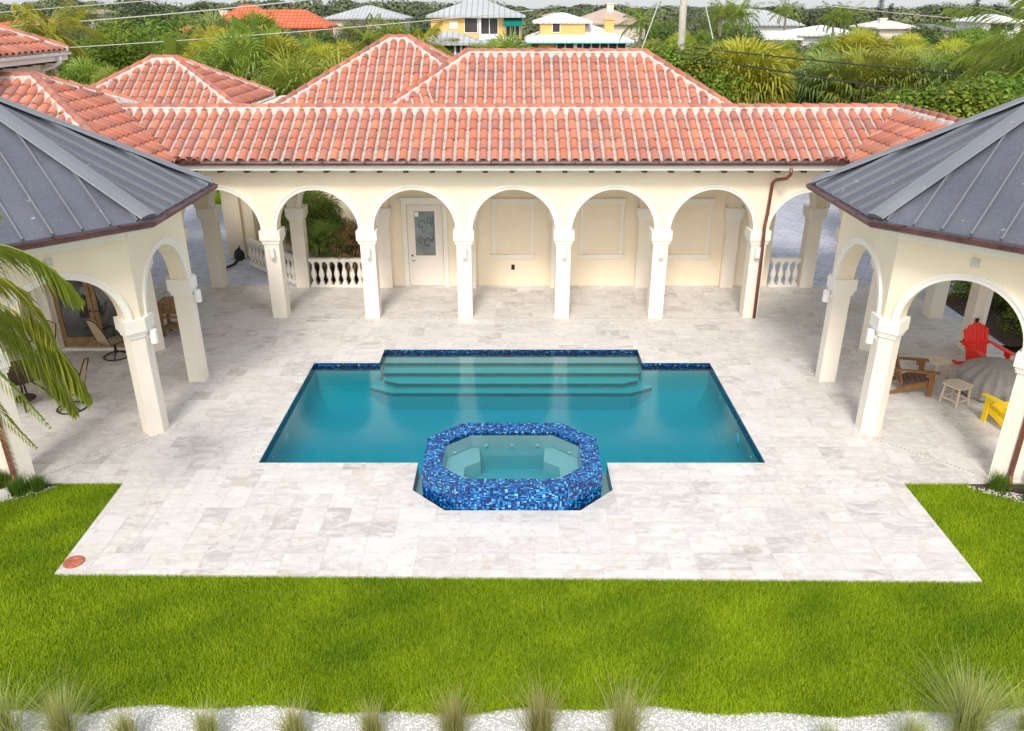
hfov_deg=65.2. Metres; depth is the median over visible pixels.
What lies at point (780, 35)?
distant house
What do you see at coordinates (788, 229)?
driveway
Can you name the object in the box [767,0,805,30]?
coconut palm
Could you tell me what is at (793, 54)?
sabal palm
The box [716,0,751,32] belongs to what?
coconut palm
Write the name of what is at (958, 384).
side table
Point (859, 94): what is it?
sabal palm
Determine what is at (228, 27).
sabal palm
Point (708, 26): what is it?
broadleaf tree
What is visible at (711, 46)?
sabal palm
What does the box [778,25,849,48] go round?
distant house
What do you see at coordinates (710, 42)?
broadleaf tree
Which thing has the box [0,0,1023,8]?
sky
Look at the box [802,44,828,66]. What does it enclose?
sabal palm
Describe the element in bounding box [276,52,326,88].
sabal palm
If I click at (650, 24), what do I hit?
overhead cable
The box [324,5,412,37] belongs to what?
distant house
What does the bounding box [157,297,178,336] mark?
wooden console
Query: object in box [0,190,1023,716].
lawn
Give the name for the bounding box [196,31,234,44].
banana plant
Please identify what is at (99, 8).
coconut palm
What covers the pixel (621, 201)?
blind window frame
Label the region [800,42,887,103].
sabal palm
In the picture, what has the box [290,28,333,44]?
broadleaf tree
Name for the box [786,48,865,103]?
sabal palm
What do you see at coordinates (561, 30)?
white roofed house
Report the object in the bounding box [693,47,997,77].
overhead cable
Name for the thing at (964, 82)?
sea grape bush
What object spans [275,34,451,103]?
villa wing
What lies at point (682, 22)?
utility pole
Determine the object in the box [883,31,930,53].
sabal palm
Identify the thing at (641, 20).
coconut palm
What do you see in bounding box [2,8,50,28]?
coconut palm
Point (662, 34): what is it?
broadleaf tree
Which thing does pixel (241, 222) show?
driveway pier
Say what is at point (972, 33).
broadleaf tree
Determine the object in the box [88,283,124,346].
french door
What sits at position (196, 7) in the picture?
broadleaf tree
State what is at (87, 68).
sabal palm
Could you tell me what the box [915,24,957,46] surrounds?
distant house
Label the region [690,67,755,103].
sea grape bush
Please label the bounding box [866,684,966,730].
ornamental grass
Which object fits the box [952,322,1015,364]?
adirondack chair
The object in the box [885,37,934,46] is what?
broadleaf tree
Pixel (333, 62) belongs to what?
sabal palm
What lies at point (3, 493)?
splash block
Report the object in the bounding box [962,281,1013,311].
broadleaf tree
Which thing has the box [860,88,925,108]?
sea grape bush
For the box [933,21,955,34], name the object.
broadleaf tree
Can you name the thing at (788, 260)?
balustrade
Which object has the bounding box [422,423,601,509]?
hot tub
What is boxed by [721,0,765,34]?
coconut palm
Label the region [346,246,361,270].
lady palm
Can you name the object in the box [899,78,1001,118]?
sea grape bush
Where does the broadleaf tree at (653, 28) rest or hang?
on the ground at (1014, 349)
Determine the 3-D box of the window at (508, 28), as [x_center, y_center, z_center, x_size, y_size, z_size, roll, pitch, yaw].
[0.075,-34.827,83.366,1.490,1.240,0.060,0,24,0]
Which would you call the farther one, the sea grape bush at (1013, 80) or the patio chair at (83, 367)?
the sea grape bush at (1013, 80)
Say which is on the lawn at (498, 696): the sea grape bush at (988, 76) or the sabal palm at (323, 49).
the sabal palm at (323, 49)
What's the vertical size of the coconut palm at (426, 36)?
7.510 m
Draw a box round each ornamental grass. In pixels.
[0,656,83,730]
[0,658,132,730]
[86,689,157,730]
[180,689,253,730]
[259,683,317,730]
[346,691,401,730]
[388,661,491,730]
[462,656,597,730]
[585,656,699,730]
[809,715,843,730]
[832,629,1023,730]
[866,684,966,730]
[968,656,1023,730]
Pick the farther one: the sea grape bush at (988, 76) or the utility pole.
the utility pole
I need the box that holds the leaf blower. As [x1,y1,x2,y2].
[226,246,244,268]
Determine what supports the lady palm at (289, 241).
on the planting soil
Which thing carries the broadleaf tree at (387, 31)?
on the ground at (1014, 349)
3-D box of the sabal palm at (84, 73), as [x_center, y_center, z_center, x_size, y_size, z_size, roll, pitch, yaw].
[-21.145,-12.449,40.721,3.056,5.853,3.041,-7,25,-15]
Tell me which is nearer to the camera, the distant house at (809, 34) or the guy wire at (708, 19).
the guy wire at (708, 19)
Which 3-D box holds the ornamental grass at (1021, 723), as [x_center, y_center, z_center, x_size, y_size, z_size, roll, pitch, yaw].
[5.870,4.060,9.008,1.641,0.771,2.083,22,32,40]
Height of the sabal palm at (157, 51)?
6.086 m
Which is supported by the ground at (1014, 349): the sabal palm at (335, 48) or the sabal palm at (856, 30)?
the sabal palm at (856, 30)
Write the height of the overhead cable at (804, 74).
2.113 m
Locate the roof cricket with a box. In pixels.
[405,85,434,103]
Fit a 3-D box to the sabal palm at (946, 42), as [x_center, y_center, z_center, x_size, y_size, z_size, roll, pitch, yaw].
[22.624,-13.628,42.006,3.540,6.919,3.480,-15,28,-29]
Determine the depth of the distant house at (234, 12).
107.34 m
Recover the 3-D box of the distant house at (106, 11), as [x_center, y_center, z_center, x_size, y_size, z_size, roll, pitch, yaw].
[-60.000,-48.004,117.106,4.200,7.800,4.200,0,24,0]
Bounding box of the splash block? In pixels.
[0,487,10,500]
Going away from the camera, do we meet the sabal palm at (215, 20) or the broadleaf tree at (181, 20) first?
the sabal palm at (215, 20)
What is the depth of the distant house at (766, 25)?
119.83 m
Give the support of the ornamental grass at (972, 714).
on the gravel strip
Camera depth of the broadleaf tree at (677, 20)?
134.25 m
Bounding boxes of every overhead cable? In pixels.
[0,0,155,12]
[11,0,308,26]
[70,10,532,47]
[641,0,659,48]
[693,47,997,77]
[693,56,918,91]
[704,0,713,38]
[823,5,1023,23]
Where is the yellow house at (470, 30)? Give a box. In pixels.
[426,0,526,54]
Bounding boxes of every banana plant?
[163,30,200,56]
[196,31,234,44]
[231,13,280,64]
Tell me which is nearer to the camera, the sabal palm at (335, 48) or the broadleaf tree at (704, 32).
the sabal palm at (335, 48)
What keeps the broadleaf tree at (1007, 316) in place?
on the planting soil
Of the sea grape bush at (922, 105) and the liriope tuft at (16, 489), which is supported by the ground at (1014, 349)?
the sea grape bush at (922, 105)
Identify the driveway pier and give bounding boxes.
[220,190,263,257]
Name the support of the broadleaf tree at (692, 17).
on the ground at (1014, 349)
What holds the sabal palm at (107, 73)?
on the lawn at (498, 696)
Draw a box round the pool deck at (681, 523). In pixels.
[1,285,1023,580]
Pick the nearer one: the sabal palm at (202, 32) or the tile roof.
the tile roof
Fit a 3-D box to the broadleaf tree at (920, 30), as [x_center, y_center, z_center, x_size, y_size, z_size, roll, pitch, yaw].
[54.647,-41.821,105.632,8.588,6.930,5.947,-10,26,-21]
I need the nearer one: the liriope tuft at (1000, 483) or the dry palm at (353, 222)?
the liriope tuft at (1000, 483)
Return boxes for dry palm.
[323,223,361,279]
[342,216,360,256]
[350,241,360,270]
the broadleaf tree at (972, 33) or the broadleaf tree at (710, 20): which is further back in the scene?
the broadleaf tree at (710, 20)
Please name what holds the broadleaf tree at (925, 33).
on the ground at (1014, 349)
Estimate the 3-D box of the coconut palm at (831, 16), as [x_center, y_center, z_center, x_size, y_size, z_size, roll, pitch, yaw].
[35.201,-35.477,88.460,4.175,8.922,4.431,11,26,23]
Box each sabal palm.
[43,53,75,76]
[56,56,106,84]
[61,62,104,83]
[68,55,104,71]
[89,63,120,84]
[148,48,165,55]
[178,31,248,80]
[181,48,225,67]
[183,22,224,43]
[184,7,231,35]
[186,34,210,45]
[191,25,285,96]
[200,23,247,41]
[212,21,248,77]
[227,37,273,78]
[237,8,288,39]
[243,39,335,97]
[258,24,296,57]
[261,29,305,74]
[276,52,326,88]
[283,38,306,56]
[296,48,351,77]
[298,34,329,54]
[301,37,349,70]
[312,42,348,58]
[320,37,354,57]
[466,42,484,48]
[474,27,532,48]
[639,37,662,48]
[658,37,693,60]
[668,30,698,46]
[675,38,702,60]
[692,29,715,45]
[692,31,800,103]
[702,40,722,55]
[739,36,766,52]
[773,39,798,54]
[775,45,805,93]
[782,39,799,52]
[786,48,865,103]
[792,53,844,103]
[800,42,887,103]
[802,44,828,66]
[804,30,844,59]
[810,42,917,103]
[826,25,884,55]
[844,24,873,40]
[844,53,908,103]
[855,43,931,102]
[859,31,897,56]
[866,29,879,39]
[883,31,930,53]
[887,33,909,41]
[888,31,930,52]
[888,39,924,57]
[892,44,970,103]
[893,40,935,57]
[902,50,936,91]
[921,49,972,91]
[926,37,968,53]
[927,35,974,58]
[933,44,1007,89]
[985,44,1022,75]
[991,36,1023,75]
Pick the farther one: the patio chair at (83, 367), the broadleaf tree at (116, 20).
the broadleaf tree at (116, 20)
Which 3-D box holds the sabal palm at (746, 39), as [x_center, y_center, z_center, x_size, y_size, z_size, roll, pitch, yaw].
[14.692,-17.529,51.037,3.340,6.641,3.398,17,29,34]
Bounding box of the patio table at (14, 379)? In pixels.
[7,358,52,412]
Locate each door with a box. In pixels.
[50,280,101,346]
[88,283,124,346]
[406,205,443,285]
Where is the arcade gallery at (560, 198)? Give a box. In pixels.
[121,103,897,317]
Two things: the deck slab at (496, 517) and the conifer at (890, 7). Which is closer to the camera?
the deck slab at (496, 517)
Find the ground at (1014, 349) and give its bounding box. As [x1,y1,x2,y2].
[417,34,1022,352]
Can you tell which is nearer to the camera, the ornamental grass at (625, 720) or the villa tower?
the ornamental grass at (625, 720)
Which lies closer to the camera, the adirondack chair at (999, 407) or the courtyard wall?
the adirondack chair at (999, 407)
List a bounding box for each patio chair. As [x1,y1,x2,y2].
[18,320,55,357]
[47,357,88,414]
[84,319,126,360]
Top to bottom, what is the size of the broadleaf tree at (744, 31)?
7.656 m
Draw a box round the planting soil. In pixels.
[2,259,1023,501]
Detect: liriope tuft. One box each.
[0,468,14,488]
[0,470,31,497]
[17,470,51,493]
[981,469,1015,494]
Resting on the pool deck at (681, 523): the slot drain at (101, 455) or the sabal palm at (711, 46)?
the slot drain at (101, 455)
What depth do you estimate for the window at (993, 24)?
117.80 m
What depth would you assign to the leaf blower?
26.11 m
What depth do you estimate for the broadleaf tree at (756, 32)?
81.51 m
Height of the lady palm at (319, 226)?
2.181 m
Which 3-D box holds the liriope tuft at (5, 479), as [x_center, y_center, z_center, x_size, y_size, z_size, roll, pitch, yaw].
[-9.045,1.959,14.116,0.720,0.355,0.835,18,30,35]
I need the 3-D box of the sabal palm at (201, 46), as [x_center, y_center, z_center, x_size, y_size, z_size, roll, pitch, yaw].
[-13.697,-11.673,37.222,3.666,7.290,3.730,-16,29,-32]
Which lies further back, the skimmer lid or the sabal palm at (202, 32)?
the sabal palm at (202, 32)
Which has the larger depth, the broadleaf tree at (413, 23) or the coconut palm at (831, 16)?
the broadleaf tree at (413, 23)
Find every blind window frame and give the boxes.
[490,198,535,258]
[577,198,626,258]
[667,198,715,258]
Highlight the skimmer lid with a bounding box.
[63,555,84,568]
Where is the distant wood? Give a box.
[0,0,1023,37]
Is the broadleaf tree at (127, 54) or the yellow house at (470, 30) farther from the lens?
the yellow house at (470, 30)
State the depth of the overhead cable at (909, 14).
41.18 m
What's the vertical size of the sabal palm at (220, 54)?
7.688 m
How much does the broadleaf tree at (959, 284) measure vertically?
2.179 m
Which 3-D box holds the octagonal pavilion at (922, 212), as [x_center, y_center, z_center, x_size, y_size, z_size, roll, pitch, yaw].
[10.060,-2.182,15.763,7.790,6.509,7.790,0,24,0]
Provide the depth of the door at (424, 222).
23.74 m
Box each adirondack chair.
[889,354,940,396]
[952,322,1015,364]
[980,393,1008,426]
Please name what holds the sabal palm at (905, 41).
on the ground at (1014, 349)
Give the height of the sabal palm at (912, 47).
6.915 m
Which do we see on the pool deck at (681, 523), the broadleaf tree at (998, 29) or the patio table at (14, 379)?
the patio table at (14, 379)
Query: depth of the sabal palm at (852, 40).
42.89 m
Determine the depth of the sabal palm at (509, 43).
38.57 m
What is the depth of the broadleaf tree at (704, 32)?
84.57 m
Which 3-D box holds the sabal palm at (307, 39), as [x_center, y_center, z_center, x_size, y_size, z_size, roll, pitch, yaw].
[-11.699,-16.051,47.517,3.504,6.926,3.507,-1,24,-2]
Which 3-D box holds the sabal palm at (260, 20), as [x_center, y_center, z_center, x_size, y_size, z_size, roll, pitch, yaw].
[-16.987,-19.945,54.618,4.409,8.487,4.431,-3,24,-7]
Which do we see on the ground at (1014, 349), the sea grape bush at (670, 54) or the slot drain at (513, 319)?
the sea grape bush at (670, 54)
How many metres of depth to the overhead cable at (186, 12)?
41.15 m
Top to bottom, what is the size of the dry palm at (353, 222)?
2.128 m
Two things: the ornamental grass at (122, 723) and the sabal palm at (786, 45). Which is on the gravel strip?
the ornamental grass at (122, 723)
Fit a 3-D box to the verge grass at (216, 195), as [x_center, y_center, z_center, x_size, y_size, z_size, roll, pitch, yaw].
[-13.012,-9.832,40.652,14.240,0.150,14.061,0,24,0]
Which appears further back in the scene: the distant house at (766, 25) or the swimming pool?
the distant house at (766, 25)
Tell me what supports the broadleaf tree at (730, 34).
on the ground at (1014, 349)
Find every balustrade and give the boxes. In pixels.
[245,238,295,284]
[308,257,362,286]
[767,257,801,286]
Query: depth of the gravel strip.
9.55 m
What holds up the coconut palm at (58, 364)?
on the lawn at (498, 696)
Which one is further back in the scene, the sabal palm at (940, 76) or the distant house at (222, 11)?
the distant house at (222, 11)
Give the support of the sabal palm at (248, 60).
on the lawn at (498, 696)
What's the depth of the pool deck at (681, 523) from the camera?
14.71 m
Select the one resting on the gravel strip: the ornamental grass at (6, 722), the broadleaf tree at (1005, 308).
the ornamental grass at (6, 722)
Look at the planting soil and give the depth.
21.46 m
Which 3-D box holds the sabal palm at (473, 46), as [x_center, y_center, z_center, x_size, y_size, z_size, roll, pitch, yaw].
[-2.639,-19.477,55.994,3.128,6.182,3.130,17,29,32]
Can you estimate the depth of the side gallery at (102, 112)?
19.58 m
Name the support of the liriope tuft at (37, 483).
on the planting soil
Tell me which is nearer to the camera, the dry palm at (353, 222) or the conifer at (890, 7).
the dry palm at (353, 222)
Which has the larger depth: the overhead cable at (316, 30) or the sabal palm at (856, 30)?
the sabal palm at (856, 30)
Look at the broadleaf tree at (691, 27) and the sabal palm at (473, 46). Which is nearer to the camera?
the sabal palm at (473, 46)
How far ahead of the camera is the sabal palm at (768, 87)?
34.18 m
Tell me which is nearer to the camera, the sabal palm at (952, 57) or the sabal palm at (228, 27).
the sabal palm at (952, 57)
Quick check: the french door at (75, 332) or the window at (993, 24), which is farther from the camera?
the window at (993, 24)
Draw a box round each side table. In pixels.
[924,355,951,382]
[938,378,973,408]
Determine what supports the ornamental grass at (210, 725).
on the gravel strip
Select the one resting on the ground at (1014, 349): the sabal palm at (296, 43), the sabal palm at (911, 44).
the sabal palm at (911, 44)
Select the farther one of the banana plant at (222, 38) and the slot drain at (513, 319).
the banana plant at (222, 38)
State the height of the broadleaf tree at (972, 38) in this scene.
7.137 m
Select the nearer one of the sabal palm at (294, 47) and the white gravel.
the white gravel
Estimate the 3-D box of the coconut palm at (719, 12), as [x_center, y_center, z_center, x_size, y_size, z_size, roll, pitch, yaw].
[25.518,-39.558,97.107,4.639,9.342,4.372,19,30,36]
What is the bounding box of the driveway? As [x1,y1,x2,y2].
[150,193,1004,344]
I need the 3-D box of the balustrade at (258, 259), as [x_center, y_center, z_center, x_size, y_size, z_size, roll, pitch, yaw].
[-7.550,-3.288,25.122,0.198,0.885,2.864,-22,32,-40]
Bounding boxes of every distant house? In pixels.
[0,18,75,29]
[76,8,117,29]
[210,10,229,21]
[214,4,261,23]
[230,9,337,36]
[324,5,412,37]
[581,3,646,48]
[723,10,804,35]
[752,32,803,48]
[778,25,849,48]
[849,18,919,39]
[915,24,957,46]
[951,14,1023,38]
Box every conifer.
[875,0,884,20]
[887,3,894,20]
[971,0,980,16]
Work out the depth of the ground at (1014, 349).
20.27 m
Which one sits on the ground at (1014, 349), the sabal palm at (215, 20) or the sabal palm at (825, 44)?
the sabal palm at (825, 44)
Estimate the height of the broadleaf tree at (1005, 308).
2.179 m
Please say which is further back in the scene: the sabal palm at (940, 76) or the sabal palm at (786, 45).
the sabal palm at (786, 45)
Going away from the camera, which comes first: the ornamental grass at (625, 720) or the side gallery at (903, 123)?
the ornamental grass at (625, 720)
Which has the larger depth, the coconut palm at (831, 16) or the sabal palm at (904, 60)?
the coconut palm at (831, 16)
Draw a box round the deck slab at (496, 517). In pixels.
[12,285,1023,582]
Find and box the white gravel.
[2,486,1023,730]
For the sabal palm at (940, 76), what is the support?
on the ground at (1014, 349)
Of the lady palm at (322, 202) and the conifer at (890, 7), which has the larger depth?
the conifer at (890, 7)
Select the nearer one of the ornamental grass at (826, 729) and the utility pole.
the ornamental grass at (826, 729)
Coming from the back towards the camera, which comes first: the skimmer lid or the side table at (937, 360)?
the side table at (937, 360)
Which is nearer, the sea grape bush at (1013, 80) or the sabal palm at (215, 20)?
the sea grape bush at (1013, 80)
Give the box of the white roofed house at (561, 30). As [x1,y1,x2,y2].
[524,13,634,48]
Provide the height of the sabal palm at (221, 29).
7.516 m
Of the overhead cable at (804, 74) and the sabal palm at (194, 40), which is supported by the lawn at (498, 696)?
the sabal palm at (194, 40)
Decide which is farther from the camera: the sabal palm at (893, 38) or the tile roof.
the sabal palm at (893, 38)
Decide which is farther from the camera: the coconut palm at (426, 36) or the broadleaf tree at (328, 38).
the broadleaf tree at (328, 38)
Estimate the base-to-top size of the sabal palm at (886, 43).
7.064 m
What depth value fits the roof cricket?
22.50 m
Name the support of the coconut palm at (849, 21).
on the ground at (1014, 349)
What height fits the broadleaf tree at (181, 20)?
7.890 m
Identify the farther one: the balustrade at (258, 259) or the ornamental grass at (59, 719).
the balustrade at (258, 259)
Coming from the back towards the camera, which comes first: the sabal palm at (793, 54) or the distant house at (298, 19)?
the distant house at (298, 19)
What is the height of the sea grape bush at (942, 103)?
6.273 m
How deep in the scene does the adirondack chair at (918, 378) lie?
17.40 m
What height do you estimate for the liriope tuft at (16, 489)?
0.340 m
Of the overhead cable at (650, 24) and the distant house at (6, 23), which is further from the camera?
the distant house at (6, 23)
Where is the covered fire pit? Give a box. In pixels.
[955,357,1016,402]
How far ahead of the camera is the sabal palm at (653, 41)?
54.39 m
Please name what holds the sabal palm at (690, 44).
on the ground at (1014, 349)
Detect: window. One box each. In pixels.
[449,21,457,28]
[464,18,477,32]
[481,18,497,33]
[506,26,519,37]
[552,23,560,32]
[990,23,1013,30]
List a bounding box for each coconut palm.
[0,0,107,77]
[0,215,92,475]
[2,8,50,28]
[55,0,116,41]
[333,13,405,52]
[389,20,459,56]
[617,1,665,47]
[702,0,737,37]
[703,0,744,38]
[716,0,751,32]
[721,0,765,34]
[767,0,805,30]
[815,0,853,39]
[825,1,869,34]
[942,0,1023,93]
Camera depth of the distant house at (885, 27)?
120.17 m
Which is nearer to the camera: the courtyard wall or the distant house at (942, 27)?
the courtyard wall
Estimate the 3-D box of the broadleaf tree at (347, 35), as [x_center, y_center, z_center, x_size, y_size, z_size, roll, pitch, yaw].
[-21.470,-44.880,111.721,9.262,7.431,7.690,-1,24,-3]
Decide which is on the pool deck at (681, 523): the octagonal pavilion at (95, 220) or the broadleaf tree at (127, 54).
the octagonal pavilion at (95, 220)
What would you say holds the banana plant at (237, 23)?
on the lawn at (498, 696)
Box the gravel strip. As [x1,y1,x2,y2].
[5,705,1020,730]
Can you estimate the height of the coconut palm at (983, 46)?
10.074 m
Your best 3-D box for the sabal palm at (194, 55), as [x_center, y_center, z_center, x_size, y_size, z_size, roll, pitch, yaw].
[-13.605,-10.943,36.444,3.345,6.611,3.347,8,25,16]
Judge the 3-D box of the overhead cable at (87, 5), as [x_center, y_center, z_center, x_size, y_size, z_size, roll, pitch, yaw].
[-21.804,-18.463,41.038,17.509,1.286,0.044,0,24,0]
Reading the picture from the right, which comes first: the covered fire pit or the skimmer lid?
the covered fire pit
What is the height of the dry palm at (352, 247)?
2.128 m
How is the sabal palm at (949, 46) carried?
on the ground at (1014, 349)
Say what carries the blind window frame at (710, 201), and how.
in the arcade gallery at (560, 198)
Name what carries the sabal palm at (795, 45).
on the ground at (1014, 349)
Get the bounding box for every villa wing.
[90,54,275,103]
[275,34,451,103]
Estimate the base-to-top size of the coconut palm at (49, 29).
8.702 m
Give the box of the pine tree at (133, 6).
[101,0,192,52]
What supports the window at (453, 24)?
in the yellow house at (470, 30)
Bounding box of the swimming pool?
[259,349,764,510]
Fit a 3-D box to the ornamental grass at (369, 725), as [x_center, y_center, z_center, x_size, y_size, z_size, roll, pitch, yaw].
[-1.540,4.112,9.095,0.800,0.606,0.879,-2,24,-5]
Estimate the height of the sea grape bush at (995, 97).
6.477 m
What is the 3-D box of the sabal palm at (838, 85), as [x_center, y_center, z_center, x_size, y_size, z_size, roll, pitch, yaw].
[15.686,-10.904,36.205,5.203,7.049,5.099,-6,25,-14]
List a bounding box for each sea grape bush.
[634,43,675,60]
[644,38,705,80]
[679,43,747,103]
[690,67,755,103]
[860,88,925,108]
[864,85,944,109]
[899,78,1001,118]
[902,80,977,115]
[936,74,1018,96]
[940,76,1023,118]
[964,71,1016,94]
[966,72,1023,103]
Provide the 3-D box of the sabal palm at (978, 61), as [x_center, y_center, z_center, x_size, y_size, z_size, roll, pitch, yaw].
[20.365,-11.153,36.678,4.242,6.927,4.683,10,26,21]
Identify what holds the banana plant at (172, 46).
on the lawn at (498, 696)
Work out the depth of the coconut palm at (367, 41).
44.24 m
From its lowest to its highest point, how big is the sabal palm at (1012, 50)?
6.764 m
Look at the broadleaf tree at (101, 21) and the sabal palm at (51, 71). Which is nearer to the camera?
the sabal palm at (51, 71)
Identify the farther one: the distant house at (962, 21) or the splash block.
the distant house at (962, 21)
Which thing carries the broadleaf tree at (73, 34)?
on the ground at (1014, 349)
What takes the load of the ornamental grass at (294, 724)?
on the gravel strip
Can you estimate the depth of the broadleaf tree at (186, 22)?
115.11 m
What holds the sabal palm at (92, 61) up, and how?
on the lawn at (498, 696)
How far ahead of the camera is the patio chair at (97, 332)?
19.00 m
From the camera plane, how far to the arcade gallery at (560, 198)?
20.56 m
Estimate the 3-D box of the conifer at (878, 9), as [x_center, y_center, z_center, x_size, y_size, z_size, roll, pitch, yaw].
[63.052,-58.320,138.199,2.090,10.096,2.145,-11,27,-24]
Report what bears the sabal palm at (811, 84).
on the ground at (1014, 349)
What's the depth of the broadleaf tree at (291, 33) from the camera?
89.04 m
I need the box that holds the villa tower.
[0,24,70,317]
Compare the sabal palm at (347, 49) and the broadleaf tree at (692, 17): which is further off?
the broadleaf tree at (692, 17)
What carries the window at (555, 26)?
in the white roofed house at (561, 30)
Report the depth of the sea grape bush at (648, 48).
34.66 m
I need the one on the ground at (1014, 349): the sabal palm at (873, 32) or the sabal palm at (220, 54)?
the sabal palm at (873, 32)
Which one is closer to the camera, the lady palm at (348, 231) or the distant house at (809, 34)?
the lady palm at (348, 231)
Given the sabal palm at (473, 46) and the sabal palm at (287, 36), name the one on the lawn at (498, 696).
the sabal palm at (287, 36)
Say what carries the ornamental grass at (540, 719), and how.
on the gravel strip
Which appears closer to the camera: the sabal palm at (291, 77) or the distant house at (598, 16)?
the sabal palm at (291, 77)
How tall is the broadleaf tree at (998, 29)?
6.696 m
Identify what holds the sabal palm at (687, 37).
on the ground at (1014, 349)
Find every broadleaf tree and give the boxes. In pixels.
[20,20,90,44]
[58,15,164,77]
[78,14,121,37]
[97,13,145,32]
[124,11,221,57]
[165,15,196,26]
[172,13,196,23]
[189,4,213,18]
[260,27,303,38]
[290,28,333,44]
[300,28,350,46]
[312,27,346,43]
[334,15,383,43]
[369,16,425,38]
[400,12,425,35]
[621,20,689,48]
[632,19,677,47]
[654,17,708,36]
[668,16,691,23]
[671,15,703,22]
[691,26,723,43]
[695,18,722,40]
[699,38,720,45]
[702,14,738,35]
[710,17,757,39]
[713,25,748,41]
[732,29,767,47]
[798,40,822,50]
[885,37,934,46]
[902,20,946,39]
[908,23,950,45]
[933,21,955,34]
[933,24,1019,45]
[948,280,1002,303]
[949,25,992,39]
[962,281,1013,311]
[976,28,1022,43]
[982,23,1006,36]
[990,293,1020,328]
[994,307,1022,338]
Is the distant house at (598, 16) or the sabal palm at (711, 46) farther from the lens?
the distant house at (598, 16)
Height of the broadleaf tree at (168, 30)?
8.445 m
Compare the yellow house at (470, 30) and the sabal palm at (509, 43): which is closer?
the sabal palm at (509, 43)
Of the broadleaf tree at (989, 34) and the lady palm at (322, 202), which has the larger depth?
the broadleaf tree at (989, 34)
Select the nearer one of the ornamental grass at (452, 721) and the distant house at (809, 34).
the ornamental grass at (452, 721)
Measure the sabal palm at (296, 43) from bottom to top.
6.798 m
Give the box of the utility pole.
[677,0,686,59]
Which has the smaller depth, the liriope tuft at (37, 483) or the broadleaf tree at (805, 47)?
the liriope tuft at (37, 483)
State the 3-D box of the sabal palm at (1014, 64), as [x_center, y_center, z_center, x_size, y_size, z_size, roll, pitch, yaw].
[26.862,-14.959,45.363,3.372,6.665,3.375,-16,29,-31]
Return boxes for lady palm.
[281,190,331,246]
[281,190,350,267]
[306,218,352,278]
[324,219,356,270]
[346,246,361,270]
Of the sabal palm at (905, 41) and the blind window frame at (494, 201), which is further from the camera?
the sabal palm at (905, 41)
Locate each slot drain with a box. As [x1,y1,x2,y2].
[48,434,162,473]
[272,318,755,319]
[861,434,975,473]
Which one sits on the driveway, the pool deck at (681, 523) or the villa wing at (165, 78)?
the villa wing at (165, 78)
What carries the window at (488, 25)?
in the yellow house at (470, 30)
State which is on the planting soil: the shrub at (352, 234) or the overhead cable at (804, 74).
the shrub at (352, 234)
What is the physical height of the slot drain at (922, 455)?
0.012 m
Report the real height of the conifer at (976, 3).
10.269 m
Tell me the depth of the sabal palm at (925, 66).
35.55 m
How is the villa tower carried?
on the driveway
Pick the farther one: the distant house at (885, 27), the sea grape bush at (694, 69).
the distant house at (885, 27)
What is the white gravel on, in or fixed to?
on the gravel strip
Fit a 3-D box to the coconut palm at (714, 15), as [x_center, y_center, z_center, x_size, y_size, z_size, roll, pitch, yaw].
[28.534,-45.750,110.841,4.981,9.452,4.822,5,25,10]
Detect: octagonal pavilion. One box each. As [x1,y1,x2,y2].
[0,96,217,482]
[806,96,1023,486]
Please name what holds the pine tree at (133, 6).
on the ground at (1014, 349)
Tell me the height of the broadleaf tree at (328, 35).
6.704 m
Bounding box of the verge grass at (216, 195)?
[215,190,221,203]
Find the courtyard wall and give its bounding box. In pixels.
[262,95,355,250]
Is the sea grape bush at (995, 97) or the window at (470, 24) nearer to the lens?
the sea grape bush at (995, 97)
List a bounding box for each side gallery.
[0,71,198,207]
[825,103,963,317]
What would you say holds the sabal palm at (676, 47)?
on the ground at (1014, 349)

